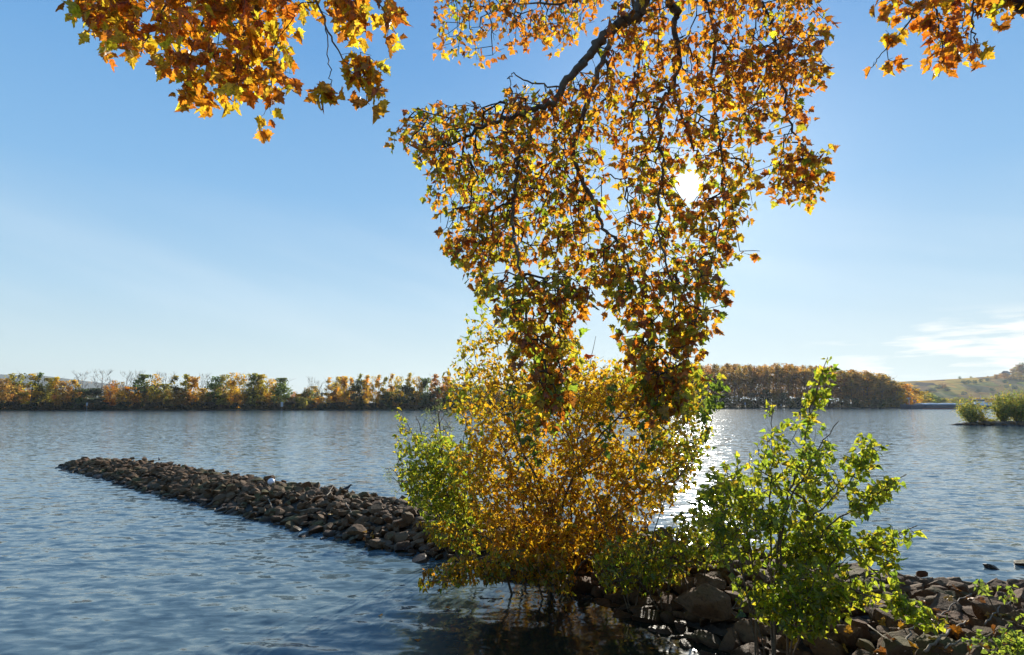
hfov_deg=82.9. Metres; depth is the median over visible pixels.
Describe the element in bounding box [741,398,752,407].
shrub
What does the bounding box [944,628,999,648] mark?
driftwood stick
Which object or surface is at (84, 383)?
wooded hill
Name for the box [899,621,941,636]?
rock
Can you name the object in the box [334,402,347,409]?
shrub
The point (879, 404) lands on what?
shrub
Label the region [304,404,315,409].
shrub
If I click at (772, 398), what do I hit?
broadleaf tree
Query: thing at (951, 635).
rock
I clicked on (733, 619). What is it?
rock
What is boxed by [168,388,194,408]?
broadleaf tree
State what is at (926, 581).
rock
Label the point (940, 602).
rock
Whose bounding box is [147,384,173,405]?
broadleaf tree
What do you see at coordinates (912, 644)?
fallen leaf
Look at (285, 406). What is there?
shrub
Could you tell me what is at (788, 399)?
broadleaf tree
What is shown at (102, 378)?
bare tree
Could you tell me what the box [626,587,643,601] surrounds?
rock
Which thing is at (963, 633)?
rock
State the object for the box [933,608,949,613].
fallen leaf
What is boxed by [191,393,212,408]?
broadleaf tree
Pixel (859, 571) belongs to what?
rock
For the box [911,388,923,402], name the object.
broadleaf tree
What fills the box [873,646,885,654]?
fallen leaf
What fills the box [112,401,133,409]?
shrub
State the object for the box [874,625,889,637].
rock
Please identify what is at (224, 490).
riprap
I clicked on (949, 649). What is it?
fallen leaf
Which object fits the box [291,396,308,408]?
shrub
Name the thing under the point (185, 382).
columnar tree
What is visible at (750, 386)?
poplar tree
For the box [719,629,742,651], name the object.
rock
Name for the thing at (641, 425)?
poplar bush
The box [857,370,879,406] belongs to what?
poplar tree
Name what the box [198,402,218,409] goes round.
shrub
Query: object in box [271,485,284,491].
rock
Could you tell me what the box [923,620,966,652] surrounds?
driftwood stick
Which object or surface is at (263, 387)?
broadleaf tree
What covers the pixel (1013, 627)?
rock
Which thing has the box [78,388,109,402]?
house
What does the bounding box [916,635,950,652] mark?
rock
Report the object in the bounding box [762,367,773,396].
poplar tree
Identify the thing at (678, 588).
rock
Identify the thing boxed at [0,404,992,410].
bank
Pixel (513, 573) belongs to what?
rock
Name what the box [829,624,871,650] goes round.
rock
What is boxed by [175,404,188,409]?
shrub
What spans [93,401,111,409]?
shrub
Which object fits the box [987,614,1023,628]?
rock
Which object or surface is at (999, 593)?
rock
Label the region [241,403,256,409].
shrub
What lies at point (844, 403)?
broadleaf tree
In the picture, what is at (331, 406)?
shrub
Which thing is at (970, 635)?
rock
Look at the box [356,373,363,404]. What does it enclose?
columnar tree
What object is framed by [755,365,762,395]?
poplar tree
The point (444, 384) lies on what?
broadleaf tree
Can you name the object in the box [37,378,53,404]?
broadleaf tree
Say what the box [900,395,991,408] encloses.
barge
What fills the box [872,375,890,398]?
poplar tree
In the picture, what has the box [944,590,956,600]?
rock
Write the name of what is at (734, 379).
poplar tree
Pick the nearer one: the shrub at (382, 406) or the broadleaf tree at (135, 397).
the broadleaf tree at (135, 397)
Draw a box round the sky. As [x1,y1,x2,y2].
[0,0,1023,402]
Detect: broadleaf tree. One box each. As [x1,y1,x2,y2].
[0,378,16,408]
[1,373,26,407]
[14,386,30,402]
[16,373,46,407]
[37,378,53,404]
[50,381,76,405]
[66,388,96,403]
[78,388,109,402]
[101,387,117,407]
[103,380,119,405]
[111,382,127,401]
[115,386,142,407]
[130,374,158,407]
[140,392,165,407]
[141,386,160,407]
[146,374,164,401]
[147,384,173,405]
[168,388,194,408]
[184,376,202,406]
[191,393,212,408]
[192,388,211,407]
[204,376,224,404]
[213,395,233,405]
[214,374,233,407]
[225,370,248,407]
[237,374,252,401]
[241,389,254,403]
[250,374,269,403]
[263,378,278,405]
[267,377,296,406]
[288,392,297,401]
[300,389,316,404]
[301,388,314,404]
[308,386,320,404]
[311,398,320,407]
[329,389,345,406]
[331,376,342,401]
[335,376,351,405]
[346,379,367,404]
[361,385,372,403]
[367,376,377,401]
[377,392,393,407]
[391,385,416,406]
[392,376,403,406]
[412,376,423,405]
[418,378,434,405]
[418,392,435,405]
[429,387,448,405]
[438,376,455,406]
[451,384,465,404]
[467,380,482,405]
[478,385,492,407]
[487,385,501,404]
[499,385,513,403]
[721,395,734,406]
[727,394,739,406]
[734,397,745,406]
[745,393,761,406]
[753,397,764,406]
[759,390,771,407]
[766,393,778,406]
[772,395,783,406]
[778,392,791,407]
[795,394,810,406]
[832,397,842,406]
[836,395,849,406]
[845,396,857,406]
[886,382,908,404]
[886,395,903,407]
[898,384,914,404]
[904,386,919,404]
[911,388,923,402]
[916,391,932,402]
[919,392,937,402]
[930,396,941,402]
[930,397,947,402]
[983,398,991,402]
[998,373,1008,377]
[1011,372,1022,377]
[1015,364,1023,373]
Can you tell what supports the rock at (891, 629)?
on the bank ground at (720, 628)
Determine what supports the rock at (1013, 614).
on the riprap
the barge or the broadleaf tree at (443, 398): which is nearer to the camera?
the broadleaf tree at (443, 398)
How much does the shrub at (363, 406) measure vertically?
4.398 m
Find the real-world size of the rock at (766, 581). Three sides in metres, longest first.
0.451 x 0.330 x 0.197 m
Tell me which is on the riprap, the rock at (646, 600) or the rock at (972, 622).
the rock at (646, 600)
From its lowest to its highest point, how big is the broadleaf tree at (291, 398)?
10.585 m
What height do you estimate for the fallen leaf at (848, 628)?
0.189 m
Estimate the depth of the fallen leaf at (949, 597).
9.26 m
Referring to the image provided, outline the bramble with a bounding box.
[961,579,1023,654]
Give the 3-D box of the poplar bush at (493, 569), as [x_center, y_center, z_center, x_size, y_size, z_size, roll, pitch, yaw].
[-0.030,5.018,11.859,4.023,2.009,1.780,0,-7,0]
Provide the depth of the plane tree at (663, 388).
9.45 m
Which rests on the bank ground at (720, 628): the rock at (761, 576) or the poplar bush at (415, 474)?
the poplar bush at (415, 474)
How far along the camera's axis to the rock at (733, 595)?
10.58 m
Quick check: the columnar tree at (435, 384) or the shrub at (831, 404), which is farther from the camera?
the shrub at (831, 404)
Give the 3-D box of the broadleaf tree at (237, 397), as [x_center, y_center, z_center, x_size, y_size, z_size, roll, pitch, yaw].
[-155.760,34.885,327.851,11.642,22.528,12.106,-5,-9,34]
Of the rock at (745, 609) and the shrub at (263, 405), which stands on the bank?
the shrub at (263, 405)
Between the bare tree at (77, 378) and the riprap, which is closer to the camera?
the riprap
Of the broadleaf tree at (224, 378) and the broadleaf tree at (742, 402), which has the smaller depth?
the broadleaf tree at (224, 378)
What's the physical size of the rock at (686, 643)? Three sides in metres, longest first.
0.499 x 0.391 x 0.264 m
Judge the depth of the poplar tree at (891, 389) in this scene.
456.55 m
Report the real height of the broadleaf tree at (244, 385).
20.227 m
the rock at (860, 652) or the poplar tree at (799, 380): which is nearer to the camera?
the rock at (860, 652)
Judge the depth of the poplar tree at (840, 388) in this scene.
452.99 m
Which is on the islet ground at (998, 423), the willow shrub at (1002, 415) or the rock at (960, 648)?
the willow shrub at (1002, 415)
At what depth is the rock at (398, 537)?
16.25 m
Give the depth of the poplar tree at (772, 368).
462.72 m
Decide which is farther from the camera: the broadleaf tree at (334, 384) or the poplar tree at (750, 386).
the poplar tree at (750, 386)
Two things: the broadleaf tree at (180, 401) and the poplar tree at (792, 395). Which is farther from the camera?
the poplar tree at (792, 395)
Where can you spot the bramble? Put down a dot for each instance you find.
(1016, 646)
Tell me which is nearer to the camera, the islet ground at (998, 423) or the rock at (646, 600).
the rock at (646, 600)
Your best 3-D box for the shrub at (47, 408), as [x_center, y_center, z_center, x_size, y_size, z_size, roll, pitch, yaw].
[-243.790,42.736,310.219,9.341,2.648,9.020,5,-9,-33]
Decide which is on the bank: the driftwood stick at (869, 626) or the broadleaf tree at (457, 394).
the broadleaf tree at (457, 394)
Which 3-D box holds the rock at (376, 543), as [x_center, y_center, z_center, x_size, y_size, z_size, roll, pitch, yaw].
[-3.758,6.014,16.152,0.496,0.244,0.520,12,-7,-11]
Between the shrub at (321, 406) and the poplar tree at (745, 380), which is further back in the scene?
the poplar tree at (745, 380)
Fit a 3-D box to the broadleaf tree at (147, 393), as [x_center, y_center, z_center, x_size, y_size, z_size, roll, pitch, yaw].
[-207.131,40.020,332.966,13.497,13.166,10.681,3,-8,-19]
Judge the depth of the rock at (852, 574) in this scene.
11.05 m
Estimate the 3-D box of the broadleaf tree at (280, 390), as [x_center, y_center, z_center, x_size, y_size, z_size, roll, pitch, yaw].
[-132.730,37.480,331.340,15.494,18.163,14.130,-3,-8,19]
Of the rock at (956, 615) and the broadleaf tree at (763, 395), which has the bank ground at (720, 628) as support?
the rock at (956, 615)
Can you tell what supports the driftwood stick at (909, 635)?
on the rock at (905, 633)
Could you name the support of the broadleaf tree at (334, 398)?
on the bank
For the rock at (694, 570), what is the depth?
11.97 m
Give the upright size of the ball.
0.304 m
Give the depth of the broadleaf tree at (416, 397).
349.60 m
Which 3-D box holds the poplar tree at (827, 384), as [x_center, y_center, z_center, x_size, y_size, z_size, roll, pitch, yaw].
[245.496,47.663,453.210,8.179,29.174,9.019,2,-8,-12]
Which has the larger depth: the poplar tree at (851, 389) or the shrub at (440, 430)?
the poplar tree at (851, 389)
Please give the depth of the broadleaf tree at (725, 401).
439.74 m
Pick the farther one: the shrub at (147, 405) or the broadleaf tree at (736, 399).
the broadleaf tree at (736, 399)
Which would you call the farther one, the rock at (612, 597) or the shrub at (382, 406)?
the shrub at (382, 406)
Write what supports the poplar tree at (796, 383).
on the bank
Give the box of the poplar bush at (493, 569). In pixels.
[416,520,612,599]
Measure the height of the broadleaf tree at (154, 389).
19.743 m
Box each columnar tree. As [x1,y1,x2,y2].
[30,372,45,405]
[47,376,63,401]
[67,379,81,401]
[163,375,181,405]
[179,374,193,405]
[246,373,260,406]
[322,377,334,405]
[347,377,354,403]
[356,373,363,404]
[362,375,373,403]
[374,375,383,407]
[378,377,389,404]
[386,374,395,405]
[405,372,414,404]
[428,374,441,405]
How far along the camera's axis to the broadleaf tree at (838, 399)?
448.85 m
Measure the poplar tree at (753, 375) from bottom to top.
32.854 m
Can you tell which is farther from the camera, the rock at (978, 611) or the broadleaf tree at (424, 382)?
the broadleaf tree at (424, 382)
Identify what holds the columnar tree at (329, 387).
on the bank
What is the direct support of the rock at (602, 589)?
on the bank ground at (720, 628)
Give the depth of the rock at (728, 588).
10.93 m
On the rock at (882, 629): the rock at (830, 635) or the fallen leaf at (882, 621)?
the fallen leaf at (882, 621)
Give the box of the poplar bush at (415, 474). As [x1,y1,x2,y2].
[391,407,483,562]
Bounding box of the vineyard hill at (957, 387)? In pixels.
[742,373,1023,402]
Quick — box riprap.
[55,457,1004,654]
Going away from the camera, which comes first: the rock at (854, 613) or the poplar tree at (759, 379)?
the rock at (854, 613)
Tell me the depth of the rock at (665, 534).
14.57 m
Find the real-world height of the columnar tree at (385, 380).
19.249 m
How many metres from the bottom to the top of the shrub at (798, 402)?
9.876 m
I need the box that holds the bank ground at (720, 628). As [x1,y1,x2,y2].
[97,464,876,654]
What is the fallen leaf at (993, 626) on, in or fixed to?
on the rock at (997, 632)
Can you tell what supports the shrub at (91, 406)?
on the bank
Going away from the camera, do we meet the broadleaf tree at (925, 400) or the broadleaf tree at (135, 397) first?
the broadleaf tree at (135, 397)
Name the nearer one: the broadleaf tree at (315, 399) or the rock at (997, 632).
the rock at (997, 632)
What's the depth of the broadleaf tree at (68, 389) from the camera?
318.36 m
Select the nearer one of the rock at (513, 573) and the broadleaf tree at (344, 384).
the rock at (513, 573)
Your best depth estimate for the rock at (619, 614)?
10.96 m
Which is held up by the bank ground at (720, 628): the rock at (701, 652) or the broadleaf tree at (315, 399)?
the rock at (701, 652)
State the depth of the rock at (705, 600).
10.07 m
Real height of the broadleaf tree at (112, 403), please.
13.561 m
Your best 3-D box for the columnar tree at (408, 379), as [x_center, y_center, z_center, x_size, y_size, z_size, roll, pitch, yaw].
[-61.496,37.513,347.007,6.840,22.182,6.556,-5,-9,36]
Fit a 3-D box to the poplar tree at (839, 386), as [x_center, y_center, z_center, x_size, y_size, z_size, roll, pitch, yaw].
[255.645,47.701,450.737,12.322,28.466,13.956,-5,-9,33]
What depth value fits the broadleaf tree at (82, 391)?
323.49 m
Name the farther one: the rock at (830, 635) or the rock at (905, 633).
the rock at (830, 635)
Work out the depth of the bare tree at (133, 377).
334.69 m
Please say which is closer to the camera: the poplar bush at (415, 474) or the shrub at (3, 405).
the poplar bush at (415, 474)
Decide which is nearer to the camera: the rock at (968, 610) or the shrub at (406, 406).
the rock at (968, 610)
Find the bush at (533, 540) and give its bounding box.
[438,297,726,578]
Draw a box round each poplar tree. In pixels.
[698,365,709,391]
[703,364,710,395]
[705,366,716,395]
[711,364,719,392]
[721,363,734,407]
[727,364,739,396]
[731,367,744,406]
[736,365,745,393]
[740,366,750,397]
[745,366,758,392]
[749,366,762,396]
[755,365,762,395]
[756,366,767,397]
[761,366,773,406]
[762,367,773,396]
[768,363,780,392]
[768,365,782,395]
[775,363,785,406]
[780,363,793,406]
[785,363,799,397]
[790,366,799,396]
[793,366,803,397]
[797,365,811,393]
[800,370,816,389]
[809,365,817,388]
[823,373,832,397]
[826,365,839,399]
[834,371,848,406]
[836,370,853,400]
[840,375,863,402]
[846,372,865,406]
[847,369,863,398]
[852,373,871,400]
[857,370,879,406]
[866,375,886,406]
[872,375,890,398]
[877,375,891,396]
[883,383,904,400]
[888,380,899,396]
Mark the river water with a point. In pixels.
(94, 566)
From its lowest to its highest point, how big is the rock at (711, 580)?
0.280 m
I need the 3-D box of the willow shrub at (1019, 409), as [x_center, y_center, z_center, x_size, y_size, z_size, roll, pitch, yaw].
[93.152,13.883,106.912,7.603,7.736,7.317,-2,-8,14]
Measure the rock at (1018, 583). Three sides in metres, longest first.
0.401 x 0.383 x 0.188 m
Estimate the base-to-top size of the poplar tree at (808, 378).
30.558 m
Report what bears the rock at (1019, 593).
on the bank ground at (720, 628)
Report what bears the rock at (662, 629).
on the bank ground at (720, 628)
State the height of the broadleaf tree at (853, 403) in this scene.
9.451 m
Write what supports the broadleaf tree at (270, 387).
on the bank
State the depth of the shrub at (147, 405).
315.77 m
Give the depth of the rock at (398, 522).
17.18 m
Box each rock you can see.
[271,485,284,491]
[346,524,366,534]
[368,539,385,548]
[392,519,409,527]
[393,531,410,543]
[393,541,410,551]
[412,553,428,562]
[505,571,521,578]
[574,576,599,592]
[596,598,619,606]
[600,581,619,594]
[604,589,627,602]
[612,609,631,618]
[626,576,648,594]
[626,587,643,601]
[627,605,655,613]
[632,609,661,624]
[634,595,657,604]
[647,625,672,633]
[655,527,673,540]
[655,592,683,611]
[666,577,694,594]
[671,569,692,577]
[671,635,683,637]
[674,583,732,620]
[679,638,693,648]
[681,586,692,593]
[683,633,700,642]
[685,560,707,573]
[693,571,726,586]
[694,573,725,591]
[694,630,720,648]
[698,650,716,654]
[706,564,720,572]
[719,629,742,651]
[724,591,739,606]
[725,587,739,590]
[725,611,743,622]
[729,643,767,654]
[733,568,746,581]
[733,618,763,644]
[734,597,761,614]
[744,580,762,600]
[747,572,769,580]
[747,618,770,636]
[752,635,770,647]
[762,579,773,589]
[768,635,789,650]
[768,648,786,654]
[808,636,846,654]
[825,628,839,643]
[827,618,843,625]
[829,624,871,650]
[832,602,858,620]
[833,568,857,580]
[838,566,872,577]
[843,617,868,631]
[852,649,872,654]
[854,616,874,630]
[860,599,880,609]
[864,578,886,583]
[869,584,916,594]
[870,608,908,627]
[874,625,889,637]
[876,628,918,648]
[884,636,917,654]
[885,576,909,586]
[888,627,898,631]
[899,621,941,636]
[906,579,924,588]
[908,589,936,598]
[913,596,925,603]
[915,647,939,654]
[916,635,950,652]
[920,577,933,585]
[924,586,946,593]
[929,592,963,613]
[930,585,946,590]
[931,577,951,589]
[940,641,968,654]
[942,627,958,640]
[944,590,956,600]
[944,610,971,620]
[947,577,964,583]
[950,587,971,599]
[954,628,971,639]
[962,606,976,617]
[964,648,982,654]
[965,632,990,649]
[965,641,990,654]
[968,584,979,596]
[968,617,991,627]
[972,595,988,620]
[972,596,1012,616]
[972,625,993,634]
[976,596,1010,614]
[979,586,994,596]
[983,564,998,569]
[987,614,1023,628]
[990,579,1015,593]
[991,648,1023,654]
[993,625,1005,637]
[994,591,1013,603]
[1004,624,1021,637]
[1006,608,1023,621]
[1007,579,1023,588]
[1013,559,1023,565]
[1013,588,1023,609]
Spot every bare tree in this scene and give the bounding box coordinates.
[73,370,91,388]
[90,369,113,388]
[120,371,132,390]
[127,369,144,391]
[156,370,176,388]
[308,376,315,397]
[314,381,322,399]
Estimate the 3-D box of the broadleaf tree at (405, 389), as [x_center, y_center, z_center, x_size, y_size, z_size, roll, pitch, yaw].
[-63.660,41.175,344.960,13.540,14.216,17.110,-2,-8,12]
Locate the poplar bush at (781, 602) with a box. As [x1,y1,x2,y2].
[686,356,948,654]
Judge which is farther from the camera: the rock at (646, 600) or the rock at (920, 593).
the rock at (646, 600)
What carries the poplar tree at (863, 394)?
on the bank
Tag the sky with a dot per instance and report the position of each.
(138, 233)
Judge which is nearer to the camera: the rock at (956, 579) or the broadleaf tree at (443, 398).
the rock at (956, 579)
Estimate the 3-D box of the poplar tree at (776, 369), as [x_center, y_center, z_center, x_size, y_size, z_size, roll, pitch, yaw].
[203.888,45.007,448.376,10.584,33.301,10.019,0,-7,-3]
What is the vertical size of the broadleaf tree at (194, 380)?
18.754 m
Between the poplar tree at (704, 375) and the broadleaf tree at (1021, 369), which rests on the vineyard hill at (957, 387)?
the broadleaf tree at (1021, 369)
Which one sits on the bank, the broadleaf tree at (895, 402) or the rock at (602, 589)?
the broadleaf tree at (895, 402)
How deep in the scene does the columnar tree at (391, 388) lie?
350.17 m
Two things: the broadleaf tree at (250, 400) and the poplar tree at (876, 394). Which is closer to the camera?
the broadleaf tree at (250, 400)
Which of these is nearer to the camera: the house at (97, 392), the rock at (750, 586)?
the rock at (750, 586)
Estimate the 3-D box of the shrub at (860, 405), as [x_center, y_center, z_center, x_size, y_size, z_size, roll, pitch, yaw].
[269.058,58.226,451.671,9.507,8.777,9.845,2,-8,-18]
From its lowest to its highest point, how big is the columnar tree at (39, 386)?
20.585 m
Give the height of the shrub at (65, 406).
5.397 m
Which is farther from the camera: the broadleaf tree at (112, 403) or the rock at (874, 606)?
the broadleaf tree at (112, 403)
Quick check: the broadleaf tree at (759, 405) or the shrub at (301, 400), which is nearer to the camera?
the shrub at (301, 400)
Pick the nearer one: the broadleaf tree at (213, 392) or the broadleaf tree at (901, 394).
the broadleaf tree at (213, 392)
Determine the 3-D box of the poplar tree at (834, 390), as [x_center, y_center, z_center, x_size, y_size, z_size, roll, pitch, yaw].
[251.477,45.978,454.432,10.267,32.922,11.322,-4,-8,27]
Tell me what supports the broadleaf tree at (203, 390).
on the bank
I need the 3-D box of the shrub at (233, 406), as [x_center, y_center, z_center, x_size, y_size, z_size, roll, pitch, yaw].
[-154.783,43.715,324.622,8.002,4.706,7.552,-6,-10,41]
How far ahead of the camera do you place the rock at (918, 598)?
9.66 m
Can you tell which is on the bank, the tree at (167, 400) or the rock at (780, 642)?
the tree at (167, 400)
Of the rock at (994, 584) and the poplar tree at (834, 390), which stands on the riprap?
the rock at (994, 584)
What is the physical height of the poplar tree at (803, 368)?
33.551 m
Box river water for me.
[0,408,1023,654]
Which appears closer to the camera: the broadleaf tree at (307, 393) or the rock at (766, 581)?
the rock at (766, 581)
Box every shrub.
[0,400,12,409]
[4,400,22,409]
[17,403,29,409]
[28,401,40,409]
[37,400,58,409]
[46,406,63,409]
[60,402,76,409]
[70,395,86,408]
[71,403,88,409]
[87,403,96,409]
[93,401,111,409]
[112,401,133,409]
[131,402,140,409]
[143,402,151,409]
[149,401,165,409]
[159,406,175,409]
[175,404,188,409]
[187,402,202,409]
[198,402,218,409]
[216,405,229,409]
[229,403,241,409]
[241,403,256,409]
[253,401,269,409]
[268,403,279,409]
[280,400,294,409]
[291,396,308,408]
[293,403,303,408]
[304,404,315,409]
[316,403,327,408]
[325,402,338,408]
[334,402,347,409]
[343,404,358,408]
[354,403,369,408]
[368,401,377,408]
[377,403,386,409]
[400,403,412,408]
[412,405,425,408]
[423,403,435,408]
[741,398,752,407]
[784,398,797,407]
[793,398,803,407]
[825,399,837,407]
[853,399,864,407]
[870,400,884,407]
[877,398,889,407]
[883,395,895,406]
[950,394,990,421]
[987,391,1015,420]
[997,382,1023,420]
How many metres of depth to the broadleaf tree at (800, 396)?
447.24 m
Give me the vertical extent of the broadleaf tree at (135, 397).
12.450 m
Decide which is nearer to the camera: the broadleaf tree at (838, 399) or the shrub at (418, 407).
the shrub at (418, 407)
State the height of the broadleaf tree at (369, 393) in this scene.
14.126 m
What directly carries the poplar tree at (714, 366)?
on the bank
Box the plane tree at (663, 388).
[55,0,1023,436]
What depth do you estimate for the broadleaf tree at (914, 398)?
493.10 m
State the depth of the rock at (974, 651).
7.34 m
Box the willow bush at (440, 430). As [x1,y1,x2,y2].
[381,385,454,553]
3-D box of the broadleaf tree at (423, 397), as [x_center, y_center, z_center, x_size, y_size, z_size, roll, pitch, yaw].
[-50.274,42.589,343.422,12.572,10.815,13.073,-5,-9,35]
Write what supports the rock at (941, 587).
on the bank ground at (720, 628)
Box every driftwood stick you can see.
[867,624,901,644]
[904,626,916,651]
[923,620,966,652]
[938,593,971,619]
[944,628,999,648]
[984,601,1011,625]
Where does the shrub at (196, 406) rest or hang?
on the bank
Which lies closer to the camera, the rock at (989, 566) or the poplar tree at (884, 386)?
the rock at (989, 566)
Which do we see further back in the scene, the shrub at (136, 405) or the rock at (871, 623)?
the shrub at (136, 405)
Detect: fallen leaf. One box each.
[844,625,855,638]
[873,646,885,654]
[877,617,885,625]
[898,620,906,629]
[908,640,918,654]
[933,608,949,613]
[938,646,952,652]
[944,595,952,600]
[948,624,962,639]
[975,596,985,602]
[978,643,989,649]
[991,624,995,633]
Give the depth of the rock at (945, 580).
10.73 m
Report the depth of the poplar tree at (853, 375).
457.82 m
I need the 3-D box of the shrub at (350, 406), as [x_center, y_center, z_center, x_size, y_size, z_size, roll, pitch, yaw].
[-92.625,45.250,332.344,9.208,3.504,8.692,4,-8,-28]
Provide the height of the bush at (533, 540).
6.747 m
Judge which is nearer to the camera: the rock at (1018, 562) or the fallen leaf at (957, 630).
the fallen leaf at (957, 630)
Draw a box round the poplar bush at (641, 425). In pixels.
[500,374,730,612]
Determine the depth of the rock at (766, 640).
9.34 m
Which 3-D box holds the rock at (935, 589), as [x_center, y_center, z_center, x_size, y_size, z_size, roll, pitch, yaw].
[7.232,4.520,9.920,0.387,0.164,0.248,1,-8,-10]
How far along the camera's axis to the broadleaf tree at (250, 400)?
339.67 m
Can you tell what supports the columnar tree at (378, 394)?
on the bank
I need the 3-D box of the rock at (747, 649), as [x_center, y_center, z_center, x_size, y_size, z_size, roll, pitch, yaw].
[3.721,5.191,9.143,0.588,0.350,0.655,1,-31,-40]
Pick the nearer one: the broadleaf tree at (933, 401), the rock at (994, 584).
the rock at (994, 584)
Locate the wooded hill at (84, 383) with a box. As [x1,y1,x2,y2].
[0,374,191,398]
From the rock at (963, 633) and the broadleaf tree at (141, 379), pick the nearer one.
the rock at (963, 633)
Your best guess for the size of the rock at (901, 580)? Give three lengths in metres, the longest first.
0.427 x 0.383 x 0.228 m
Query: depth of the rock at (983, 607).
8.36 m
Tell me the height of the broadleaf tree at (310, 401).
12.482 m
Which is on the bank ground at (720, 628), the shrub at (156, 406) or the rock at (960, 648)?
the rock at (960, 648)
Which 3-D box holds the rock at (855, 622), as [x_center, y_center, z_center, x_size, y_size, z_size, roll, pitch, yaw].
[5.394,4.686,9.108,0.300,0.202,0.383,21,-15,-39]
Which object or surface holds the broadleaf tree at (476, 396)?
on the bank
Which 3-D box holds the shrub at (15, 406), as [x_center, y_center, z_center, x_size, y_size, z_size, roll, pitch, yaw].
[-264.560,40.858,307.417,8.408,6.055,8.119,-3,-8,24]
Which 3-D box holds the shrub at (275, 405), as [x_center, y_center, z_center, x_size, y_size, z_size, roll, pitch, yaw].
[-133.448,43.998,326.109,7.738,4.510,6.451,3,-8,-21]
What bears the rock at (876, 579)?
on the bank ground at (720, 628)
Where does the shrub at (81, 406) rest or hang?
on the bank
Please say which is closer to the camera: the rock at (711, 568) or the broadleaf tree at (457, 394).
the rock at (711, 568)
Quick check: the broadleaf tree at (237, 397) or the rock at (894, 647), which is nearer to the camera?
the rock at (894, 647)
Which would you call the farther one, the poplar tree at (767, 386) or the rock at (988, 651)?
the poplar tree at (767, 386)
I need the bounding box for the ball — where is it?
[268,478,274,484]
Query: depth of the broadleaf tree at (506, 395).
372.38 m
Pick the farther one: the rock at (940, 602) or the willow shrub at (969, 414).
the willow shrub at (969, 414)
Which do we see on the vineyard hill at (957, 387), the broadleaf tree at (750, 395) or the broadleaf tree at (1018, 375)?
the broadleaf tree at (1018, 375)
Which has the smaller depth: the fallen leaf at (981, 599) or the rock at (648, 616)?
the fallen leaf at (981, 599)
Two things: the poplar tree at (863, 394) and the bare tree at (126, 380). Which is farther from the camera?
the poplar tree at (863, 394)
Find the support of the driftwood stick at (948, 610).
on the rock
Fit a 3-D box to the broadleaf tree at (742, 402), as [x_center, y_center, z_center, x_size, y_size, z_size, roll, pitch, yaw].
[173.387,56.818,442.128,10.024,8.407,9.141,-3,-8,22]
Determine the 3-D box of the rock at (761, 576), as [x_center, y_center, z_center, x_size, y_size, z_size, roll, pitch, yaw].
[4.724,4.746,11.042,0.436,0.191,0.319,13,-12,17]
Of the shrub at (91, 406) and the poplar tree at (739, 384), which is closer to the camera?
the shrub at (91, 406)
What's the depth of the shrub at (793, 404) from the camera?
444.33 m
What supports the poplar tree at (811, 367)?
on the bank
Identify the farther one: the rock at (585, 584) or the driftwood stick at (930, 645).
the rock at (585, 584)
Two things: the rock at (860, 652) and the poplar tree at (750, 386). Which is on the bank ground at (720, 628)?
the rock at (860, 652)
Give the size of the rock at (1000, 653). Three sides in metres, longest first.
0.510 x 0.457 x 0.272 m
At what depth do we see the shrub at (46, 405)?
308.10 m
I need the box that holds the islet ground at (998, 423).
[950,421,1023,425]
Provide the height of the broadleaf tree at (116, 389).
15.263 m
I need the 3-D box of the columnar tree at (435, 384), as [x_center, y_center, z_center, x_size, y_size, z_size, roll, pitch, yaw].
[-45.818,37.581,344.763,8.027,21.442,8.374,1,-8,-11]
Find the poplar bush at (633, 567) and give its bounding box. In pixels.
[592,506,740,609]
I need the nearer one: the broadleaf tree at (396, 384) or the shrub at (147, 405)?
the shrub at (147, 405)
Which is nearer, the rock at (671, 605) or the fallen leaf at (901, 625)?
the fallen leaf at (901, 625)
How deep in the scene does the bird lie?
22.22 m
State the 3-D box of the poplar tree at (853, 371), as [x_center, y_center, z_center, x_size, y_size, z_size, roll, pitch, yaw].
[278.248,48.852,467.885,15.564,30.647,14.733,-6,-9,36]
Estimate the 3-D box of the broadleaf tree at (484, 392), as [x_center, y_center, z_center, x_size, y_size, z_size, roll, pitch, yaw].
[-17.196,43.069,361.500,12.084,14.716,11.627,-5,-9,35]
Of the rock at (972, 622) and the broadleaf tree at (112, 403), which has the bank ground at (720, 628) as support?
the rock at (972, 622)
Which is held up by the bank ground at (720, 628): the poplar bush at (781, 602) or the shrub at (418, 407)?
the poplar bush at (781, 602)
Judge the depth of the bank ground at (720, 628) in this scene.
14.94 m
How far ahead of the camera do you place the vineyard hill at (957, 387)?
1460.85 m
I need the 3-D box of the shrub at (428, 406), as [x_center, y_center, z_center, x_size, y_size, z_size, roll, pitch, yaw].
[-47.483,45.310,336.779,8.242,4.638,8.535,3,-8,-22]
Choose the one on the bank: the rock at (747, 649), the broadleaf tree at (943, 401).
the broadleaf tree at (943, 401)
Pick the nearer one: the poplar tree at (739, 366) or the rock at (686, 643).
the rock at (686, 643)
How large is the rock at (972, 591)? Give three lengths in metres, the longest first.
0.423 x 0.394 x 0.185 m
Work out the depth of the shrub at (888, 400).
453.96 m
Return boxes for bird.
[340,484,351,492]
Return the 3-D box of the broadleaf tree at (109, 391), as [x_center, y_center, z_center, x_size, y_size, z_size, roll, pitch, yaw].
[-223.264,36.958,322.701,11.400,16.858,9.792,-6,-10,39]
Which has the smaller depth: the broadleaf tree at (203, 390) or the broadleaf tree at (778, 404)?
the broadleaf tree at (203, 390)
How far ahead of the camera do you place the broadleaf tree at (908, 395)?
467.32 m
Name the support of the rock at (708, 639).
on the bank ground at (720, 628)
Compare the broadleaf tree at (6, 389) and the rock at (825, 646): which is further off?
the broadleaf tree at (6, 389)
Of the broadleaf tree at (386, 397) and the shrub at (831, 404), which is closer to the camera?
the broadleaf tree at (386, 397)
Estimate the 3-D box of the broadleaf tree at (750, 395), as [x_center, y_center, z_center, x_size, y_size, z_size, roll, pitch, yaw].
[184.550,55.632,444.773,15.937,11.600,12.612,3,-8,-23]

